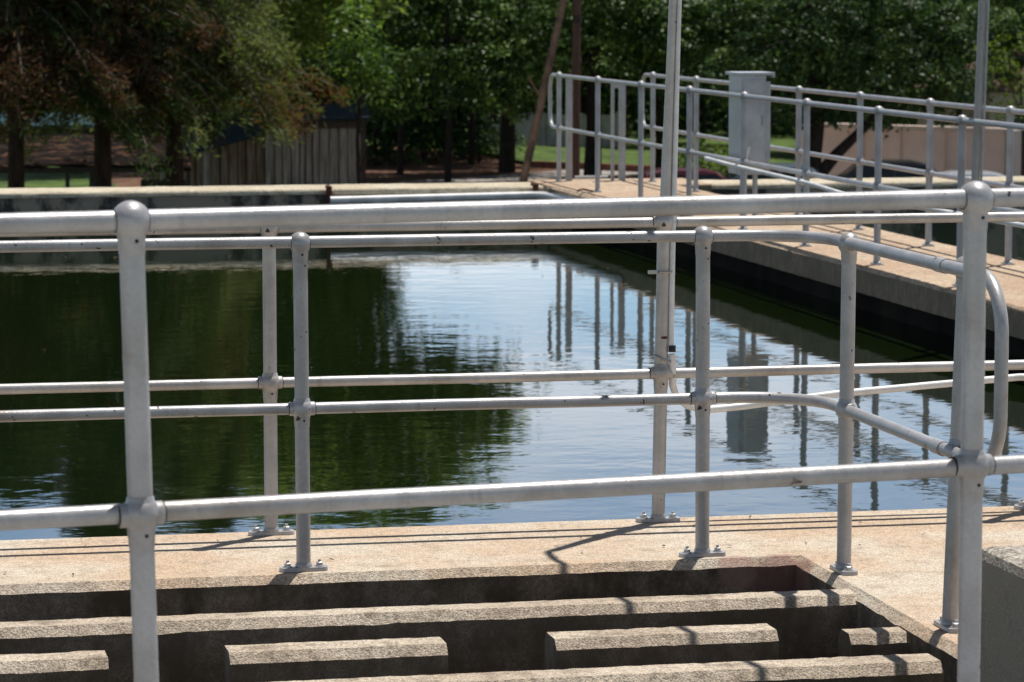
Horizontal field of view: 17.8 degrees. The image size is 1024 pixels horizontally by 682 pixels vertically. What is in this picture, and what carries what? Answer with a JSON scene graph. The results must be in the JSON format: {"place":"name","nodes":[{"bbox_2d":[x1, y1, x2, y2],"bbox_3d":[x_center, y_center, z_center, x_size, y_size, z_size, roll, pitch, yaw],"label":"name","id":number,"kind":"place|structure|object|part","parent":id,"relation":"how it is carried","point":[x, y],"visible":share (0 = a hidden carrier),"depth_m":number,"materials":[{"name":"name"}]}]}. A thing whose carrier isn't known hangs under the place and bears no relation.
{"place":"outdoors","nodes":[
{"label":"outdoors","id":0,"kind":"place"},
{"bbox_2d":[0,182,549,198],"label":"path","id":1,"kind":"structure","parent":0,"point":[408,188],"depth_m":29.69,"materials":[{"name":"concrete"}]},
{"bbox_2d":[112,148,633,186],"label":"dirt ground","id":2,"kind":"structure","parent":0,"point":[432,169],"depth_m":98.04,"materials":[{"name":"brown soil"}]},
{"bbox_2d":[198,0,285,151],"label":"conifer tree","id":3,"kind":"object","parent":2,"relation":"on","point":[251,6],"visible":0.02,"depth_m":74.77,"materials":[{"name":"green plant"}]},
{"bbox_2d":[148,103,370,185],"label":"wooden shed","id":4,"kind":"structure","parent":2,"relation":"on","point":[325,156],"depth_m":74.05,"materials":[{"name":"wood"}]},
{"bbox_2d":[221,6,409,142],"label":"broadleaf tree","id":5,"kind":"object","parent":2,"relation":"on","point":[315,62],"visible":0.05,"depth_m":101.35,"materials":[{"name":"green plant"}]},
{"bbox_2d":[227,0,405,120],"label":"broadleaf tree","id":6,"kind":"object","parent":2,"relation":"on","point":[303,34],"visible":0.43,"depth_m":77.92,"materials":[{"name":"green plant"}]},
{"bbox_2d":[262,0,407,130],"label":"broadleaf tree","id":7,"kind":"object","parent":2,"relation":"on","point":[390,9],"visible":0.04,"depth_m":88.32,"materials":[{"name":"green plant"}]},
{"bbox_2d":[278,10,421,138],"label":"broadleaf tree","id":8,"kind":"object","parent":2,"relation":"on","point":[328,74],"visible":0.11,"depth_m":102.46,"materials":[{"name":"green plant"}]},
{"bbox_2d":[312,0,409,183],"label":"sapling","id":9,"kind":"object","parent":2,"relation":"on","point":[373,66],"visible":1,"depth_m":69.04,"materials":[{"name":"green plant"}]},
{"bbox_2d":[283,11,466,153],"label":"broadleaf tree","id":10,"kind":"object","parent":2,"relation":"on","point":[395,94],"depth_m":107.65,"materials":[{"name":"green plant"}]},
{"bbox_2d":[331,100,441,165],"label":"shrub","id":11,"kind":"object","parent":2,"relation":"on","point":[393,133],"visible":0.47,"depth_m":101.38,"materials":[{"name":"green plant"}]},
{"bbox_2d":[366,95,468,160],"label":"shrub","id":12,"kind":"object","parent":2,"relation":"on","point":[440,125],"visible":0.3,"depth_m":104.33,"materials":[{"name":"green plant"}]},
{"bbox_2d":[342,1,493,161],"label":"broadleaf tree","id":13,"kind":"object","parent":2,"relation":"on","point":[424,156],"visible":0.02,"depth_m":103.34,"materials":[{"name":"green plant"}]},
{"bbox_2d":[330,0,506,173],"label":"broadleaf tree","id":14,"kind":"object","parent":2,"relation":"on","point":[400,155],"visible":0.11,"depth_m":95.12,"materials":[{"name":"green plant"}]},
{"bbox_2d":[340,0,543,181],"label":"broadleaf tree","id":15,"kind":"object","parent":2,"relation":"on","point":[454,63],"visible":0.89,"depth_m":91.50,"materials":[{"name":"green plant"}]},
{"bbox_2d":[388,100,499,157],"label":"shrub","id":16,"kind":"object","parent":2,"relation":"on","point":[478,121],"visible":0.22,"depth_m":106.38,"materials":[{"name":"green plant"}]},
{"bbox_2d":[367,28,520,139],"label":"broadleaf tree","id":17,"kind":"object","parent":2,"relation":"on","point":[429,100],"depth_m":110.25,"materials":[{"name":"green plant"}]},
{"bbox_2d":[388,42,537,157],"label":"broadleaf tree","id":18,"kind":"object","parent":2,"relation":"on","point":[460,107],"visible":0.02,"depth_m":106.22,"materials":[{"name":"green plant"}]},
{"bbox_2d":[430,98,518,153],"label":"shrub","id":19,"kind":"object","parent":2,"relation":"on","point":[493,120],"visible":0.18,"depth_m":108.16,"materials":[{"name":"green plant"}]},
{"bbox_2d":[421,125,542,161],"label":"shrub","id":20,"kind":"object","parent":2,"relation":"on","point":[441,142],"visible":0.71,"depth_m":103.21,"materials":[{"name":"green plant"}]},
{"bbox_2d":[403,0,571,163],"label":"broadleaf tree","id":21,"kind":"object","parent":2,"relation":"on","point":[471,160],"visible":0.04,"depth_m":102.30,"materials":[{"name":"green plant"}]},
{"bbox_2d":[401,0,602,172],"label":"broadleaf tree","id":22,"kind":"object","parent":2,"relation":"on","point":[507,159],"visible":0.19,"depth_m":96.78,"materials":[{"name":"green plant"}]},
{"bbox_2d":[519,0,566,181],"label":"stay pole","id":23,"kind":"object","parent":2,"relation":"on","point":[533,135],"visible":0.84,"depth_m":82.15,"materials":[{"name":"metal"}]},
{"bbox_2d":[572,0,580,178],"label":"utility pole","id":24,"kind":"object","parent":2,"relation":"on","point":[576,39],"visible":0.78,"depth_m":85.14,"materials":[{"name":"brown wood"}]},
{"bbox_2d":[488,0,712,175],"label":"broadleaf tree","id":25,"kind":"object","parent":2,"relation":"on","point":[595,36],"visible":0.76,"depth_m":90.71,"materials":[{"name":"green plant"}]},
{"bbox_2d":[0,105,795,187],"bbox_3d":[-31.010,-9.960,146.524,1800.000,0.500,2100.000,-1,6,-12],"label":"ground","id":26,"kind":"structure","parent":0,"point":[50,180],"depth_m":108.65,"materials":[{"name":"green plant"}]},
{"bbox_2d":[0,107,93,186],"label":"outbuilding","id":27,"kind":"structure","parent":26,"relation":"on","point":[91,175],"depth_m":78.97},
{"bbox_2d":[0,0,173,187],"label":"conifer tree","id":28,"kind":"object","parent":26,"relation":"on","point":[31,70],"visible":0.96,"depth_m":61.48,"materials":[{"name":"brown plant"}]},
{"bbox_2d":[0,133,191,187],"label":"lean to shelter","id":29,"kind":"object","parent":26,"relation":"on","point":[74,155],"visible":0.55,"depth_m":68.42,"materials":[{"name":"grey wood"}]},
{"bbox_2d":[0,0,256,186],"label":"conifer tree","id":30,"kind":"object","parent":26,"relation":"on","point":[160,81],"visible":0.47,"depth_m":63.13,"materials":[{"name":"green plant"}]},
{"bbox_2d":[0,0,351,186],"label":"conifer tree","id":31,"kind":"object","parent":26,"relation":"on","point":[247,80],"visible":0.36,"depth_m":65.10,"materials":[{"name":"green plant"}]},
{"bbox_2d":[0,186,1023,223],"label":"tank wall","id":32,"kind":"structure","parent":26,"relation":"on","point":[19,205],"depth_m":29.47,"materials":[{"name":"grey concrete"}]},
{"bbox_2d":[325,182,576,204],"bbox_3d":[-0.405,-0.989,28.588,2.093,0.639,3.001,-1,6,-12],"label":"pipe","id":33,"kind":"object","parent":32,"relation":"attached to","point":[535,194],"visible":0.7,"depth_m":29.76,"materials":[{"name":"grey metal"}]},
{"bbox_2d":[0,0,1023,136],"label":"wood","id":34,"kind":"object","parent":26,"relation":"on","point":[720,120],"visible":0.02,"depth_m":124.01,"materials":[{"name":"green plant"}]},
{"bbox_2d":[462,0,610,113],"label":"broadleaf tree","id":35,"kind":"object","parent":26,"relation":"on","point":[584,81],"visible":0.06,"depth_m":116.03,"materials":[{"name":"green plant"}]},
{"bbox_2d":[468,113,617,146],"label":"boundary wall","id":36,"kind":"structure","parent":26,"relation":"on","point":[547,135],"depth_m":114.87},
{"bbox_2d":[530,0,644,112],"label":"broadleaf tree","id":37,"kind":"object","parent":26,"relation":"on","point":[581,105],"visible":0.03,"depth_m":118.27,"materials":[{"name":"green plant"}]},
{"bbox_2d":[531,161,728,175],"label":"kerb","id":38,"kind":"structure","parent":26,"relation":"on","point":[605,166],"depth_m":98.69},
{"bbox_2d":[581,0,718,116],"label":"broadleaf tree","id":39,"kind":"object","parent":26,"relation":"on","point":[616,89],"visible":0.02,"depth_m":116.84,"materials":[{"name":"green plant"}]},
{"bbox_2d":[568,0,760,167],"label":"broadleaf tree","id":40,"kind":"object","parent":26,"relation":"on","point":[694,45],"visible":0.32,"depth_m":92.14,"materials":[{"name":"green plant"}]},
{"bbox_2d":[606,0,771,145],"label":"broadleaf tree","id":41,"kind":"object","parent":26,"relation":"on","point":[703,116],"visible":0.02,"depth_m":114.28,"materials":[{"name":"green plant"}]},
{"bbox_2d":[661,135,729,174],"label":"shrub","id":42,"kind":"object","parent":26,"relation":"on","point":[702,164],"visible":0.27,"depth_m":90.15,"materials":[{"name":"green plant"}]},
{"bbox_2d":[686,0,859,125],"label":"broadleaf tree","id":43,"kind":"object","parent":26,"relation":"on","point":[724,8],"visible":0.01,"depth_m":109.65,"materials":[{"name":"green plant"}]},
{"bbox_2d":[746,0,894,121],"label":"broadleaf tree","id":44,"kind":"object","parent":26,"relation":"on","point":[833,34],"visible":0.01,"depth_m":107.58,"materials":[{"name":"green plant"}]},
{"bbox_2d":[807,1,974,124],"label":"broadleaf tree","id":45,"kind":"object","parent":26,"relation":"on","point":[893,108],"visible":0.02,"depth_m":108.13,"materials":[{"name":"green plant"}]},
{"bbox_2d":[790,0,994,122],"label":"broadleaf tree","id":46,"kind":"object","parent":26,"relation":"on","point":[891,24],"visible":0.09,"depth_m":89.84,"materials":[{"name":"green plant"}]},
{"bbox_2d":[869,0,1023,126],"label":"broadleaf tree","id":47,"kind":"object","parent":26,"relation":"on","point":[1013,4],"visible":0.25,"depth_m":88.34,"materials":[{"name":"green plant"}]},
{"bbox_2d":[915,50,1023,140],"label":"tree","id":48,"kind":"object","parent":26,"relation":"on","point":[1003,89],"depth_m":92.35,"materials":[{"name":"green plant"}]},
{"bbox_2d":[1014,108,1023,140],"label":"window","id":49,"kind":"structure","parent":48,"relation":"in","point":[1016,120],"depth_m":92.35,"materials":[{"name":"black glass"}]},
{"bbox_2d":[962,8,1023,82],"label":"broadleaf tree","id":50,"kind":"object","parent":26,"relation":"on","point":[1005,74],"visible":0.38,"depth_m":90.70,"materials":[{"name":"green plant"}]},
{"bbox_2d":[973,17,1023,140],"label":"shrub","id":51,"kind":"object","parent":26,"relation":"on","point":[1021,93],"visible":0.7,"depth_m":86.15,"materials":[{"name":"green plant"}]},
{"bbox_2d":[0,228,1023,539],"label":"water","id":52,"kind":"structure","parent":0,"point":[398,310],"depth_m":18.04,"materials":[{"name":"green liquid"}]},
{"bbox_2d":[0,506,1023,681],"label":"path","id":53,"kind":"structure","parent":0,"point":[897,561],"depth_m":10.10,"materials":[{"name":"concrete"}]},
{"bbox_2d":[0,226,1008,632],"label":"railing","id":54,"kind":"object","parent":53,"relation":"on","point":[702,398],"visible":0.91,"depth_m":9.86,"materials":[{"name":"silver metal"}]},
{"bbox_2d":[0,212,1023,535],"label":"railing","id":55,"kind":"object","parent":53,"relation":"on","point":[270,382],"visible":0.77,"depth_m":10.71,"materials":[{"name":"silver metal"}]},
{"bbox_2d":[648,0,681,362],"bbox_3d":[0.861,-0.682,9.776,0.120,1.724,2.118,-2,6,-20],"label":"lamp pole","id":56,"kind":"object","parent":55,"relation":"attached to","point":[668,186],"visible":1,"depth_m":10.73,"materials":[{"name":"silver metal"}]},
{"bbox_2d":[668,353,1023,412],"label":"cable pipe","id":57,"kind":"object","parent":55,"relation":"attached to","point":[857,391],"visible":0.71,"depth_m":11.03,"materials":[{"name":"white metal"}]},
{"bbox_2d":[390,155,637,183],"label":"path","id":58,"kind":"structure","parent":0,"point":[548,175],"depth_m":94.20,"materials":[{"name":"beige concrete"}]},
{"bbox_2d":[463,143,724,169],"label":"lawn","id":59,"kind":"structure","parent":0,"point":[547,153],"depth_m":105.00,"materials":[{"name":"green plant"}]},
{"bbox_2d":[647,0,856,112],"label":"broadleaf tree","id":60,"kind":"object","parent":59,"relation":"on","point":[723,34],"visible":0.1,"depth_m":94.50,"materials":[{"name":"green plant"}]},
{"bbox_2d":[527,178,711,192],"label":"path","id":61,"kind":"structure","parent":0,"point":[703,186],"depth_m":30.58,"materials":[{"name":"concrete"}]},
{"bbox_2d":[566,79,625,180],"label":"walkway gate","id":62,"kind":"structure","parent":61,"relation":"on","point":[621,127],"depth_m":30.86,"materials":[{"name":"grey metal"}]},
{"bbox_2d":[698,176,1023,189],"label":"path","id":63,"kind":"structure","parent":0,"point":[783,183],"depth_m":30.82,"materials":[{"name":"concrete"}]},
{"bbox_2d":[862,222,1023,260],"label":"water","id":64,"kind":"structure","parent":0,"point":[944,233],"depth_m":29.47,"materials":[{"name":"green liquid"}]},
{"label":"channel floor","id":65,"kind":"structure","parent":0,"visible":0},
{"bbox_2d":[0,651,108,681],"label":"concrete block","id":66,"kind":"structure","parent":65,"relation":"on","point":[86,666],"depth_m":8.61,"materials":[{"name":"grey concrete"}]},
{"bbox_2d":[224,636,447,681],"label":"concrete block","id":67,"kind":"structure","parent":65,"relation":"on","point":[317,660],"depth_m":8.77,"materials":[{"name":"grey concrete"}]},
{"bbox_2d":[0,589,857,681],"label":"baffle wall","id":68,"kind":"structure","parent":65,"relation":"on","point":[508,636],"depth_m":9.35,"materials":[{"name":"concrete"}]},
{"bbox_2d":[280,653,943,681],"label":"baffle wall","id":69,"kind":"structure","parent":65,"relation":"on","point":[924,667],"depth_m":8.51,"materials":[{"name":"concrete"}]},
{"bbox_2d":[544,623,778,669],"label":"concrete block","id":70,"kind":"structure","parent":65,"relation":"on","point":[656,646],"depth_m":8.96,"materials":[{"name":"grey concrete"}]},
{"bbox_2d":[838,627,909,656],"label":"concrete block","id":71,"kind":"structure","parent":65,"relation":"on","point":[871,641],"depth_m":9.12,"materials":[{"name":"grey concrete"}]},
{"bbox_2d":[980,546,1023,681],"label":"concrete wall","id":72,"kind":"structure","parent":65,"relation":"on","point":[1002,626],"depth_m":8.10,"materials":[{"name":"grey concrete"}]},
{"label":"parking","id":73,"kind":"structure","parent":0,"visible":0},
{"bbox_2d":[633,167,728,179],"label":"parked car","id":74,"kind":"object","parent":73,"relation":"on","point":[705,174],"visible":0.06,"depth_m":70.39,"materials":[{"name":"red paint"}]},
{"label":"side window","id":75,"kind":"part","parent":74,"relation":"part of","materials":[{"name":"black glass"}]},
{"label":"side window","id":76,"kind":"part","parent":74,"relation":"part of","materials":[{"name":"black glass"}]},
{"bbox_2d":[726,163,821,179],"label":"parked car","id":77,"kind":"object","parent":73,"relation":"on","point":[731,176],"depth_m":72.37,"materials":[{"name":"blue paint"}]},
{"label":"rear window","id":78,"kind":"part","parent":77,"relation":"part of","materials":[{"name":"black glass"}]},
{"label":"side window","id":79,"kind":"part","parent":77,"relation":"part of","materials":[{"name":"black glass"}]},
{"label":"side window","id":80,"kind":"part","parent":77,"relation":"part of","materials":[{"name":"grey glass"}]},
{"bbox_2d":[686,0,1023,174],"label":"broadleaf tree","id":81,"kind":"object","parent":73,"relation":"on","point":[817,46],"visible":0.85,"depth_m":79.50,"materials":[{"name":"green plant"}]},
{"bbox_2d":[837,159,937,177],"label":"parked car","id":82,"kind":"object","parent":73,"relation":"on","point":[850,171],"visible":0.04,"depth_m":74.37,"materials":[{"name":"black paint"}]},
{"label":"rear window","id":83,"kind":"part","parent":82,"relation":"part of","materials":[{"name":"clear glass"}]},
{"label":"side window","id":84,"kind":"part","parent":82,"relation":"part of","materials":[{"name":"black glass"}]},
{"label":"side window","id":85,"kind":"part","parent":82,"relation":"part of","materials":[{"name":"black glass"}]},
{"bbox_2d":[801,123,1014,175],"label":"boundary wall","id":86,"kind":"structure","parent":73,"relation":"on","point":[903,143],"depth_m":82.67,"materials":[{"name":"pink paint"}]},
{"bbox_2d":[941,170,1005,176],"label":"parked car","id":87,"kind":"object","parent":73,"relation":"on","point":[968,173],"visible":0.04,"depth_m":70.55,"materials":[{"name":"grey paint"}]},
{"bbox_2d":[1004,130,1023,175],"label":"gate pier","id":88,"kind":"structure","parent":73,"relation":"on","point":[1018,156],"depth_m":80.22,"materials":[{"name":"grey paint"}]},
{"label":"walkway","id":89,"kind":"structure","parent":0,"visible":0},
{"bbox_2d":[0,181,1023,681],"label":"railing","id":90,"kind":"object","parent":89,"relation":"on","point":[140,513],"visible":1,"depth_m":5.81,"materials":[{"name":"silver metal"}]},
{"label":"tank floor","id":91,"kind":"structure","parent":0,"visible":0},
{"bbox_2d":[592,228,1023,357],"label":"tank wall","id":92,"kind":"structure","parent":91,"relation":"on","point":[916,317],"depth_m":22.51,"materials":[{"name":"black concrete"}]},
{"bbox_2d":[550,185,1023,338],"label":"walkway","id":93,"kind":"structure","parent":92,"relation":"on","point":[917,287],"depth_m":21.87,"materials":[{"name":"concrete"}]},
{"bbox_2d":[577,188,593,192],"bbox_3d":[0.650,-1.274,29.100,0.166,0.180,0.018,-1,6,-12],"label":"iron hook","id":94,"kind":"object","parent":93,"relation":"on","point":[578,190],"visible":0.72,"depth_m":29.09,"materials":[{"name":"metal"}]},
{"bbox_2d":[725,71,774,215],"bbox_3d":[1.861,-1.525,25.491,0.300,1.150,0.412,-1,6,-12],"label":"control cabinet","id":95,"kind":"object","parent":93,"relation":"on","point":[758,117],"visible":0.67,"depth_m":25.35,"materials":[{"name":"metal"}]},
{"bbox_3d":[1.871,-1.674,25.317,0.187,0.700,0.021,-1,6,-12],"label":"door","id":96,"kind":"part","parent":95,"relation":"part of","materials":[{"name":"paint"}]},
{"bbox_3d":[1.962,-1.673,25.544,0.040,0.720,0.300,-1,6,-12],"label":"side door","id":97,"kind":"part","parent":95,"relation":"part of","materials":[{"name":"paint"}]},
{"bbox_2d":[548,72,1023,285],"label":"railing","id":98,"kind":"object","parent":93,"relation":"on","point":[879,112],"visible":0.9,"depth_m":23.96,"materials":[{"name":"grey metal"}]},
{"bbox_2d":[704,156,1023,227],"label":"cable pipe","id":99,"kind":"object","parent":98,"relation":"attached to","point":[829,189],"visible":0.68,"depth_m":22.68,"materials":[{"name":"grey metal"}]},
{"bbox_2d":[641,72,1023,264],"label":"railing","id":100,"kind":"object","parent":93,"relation":"on","point":[859,161],"visible":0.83,"depth_m":24.34,"materials":[{"name":"grey metal"}]},
{"bbox_2d":[971,0,989,181],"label":"lamp pole","id":101,"kind":"object","parent":93,"relation":"on","point":[980,82],"visible":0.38,"depth_m":19.43,"materials":[{"name":"metal"}]}
]}

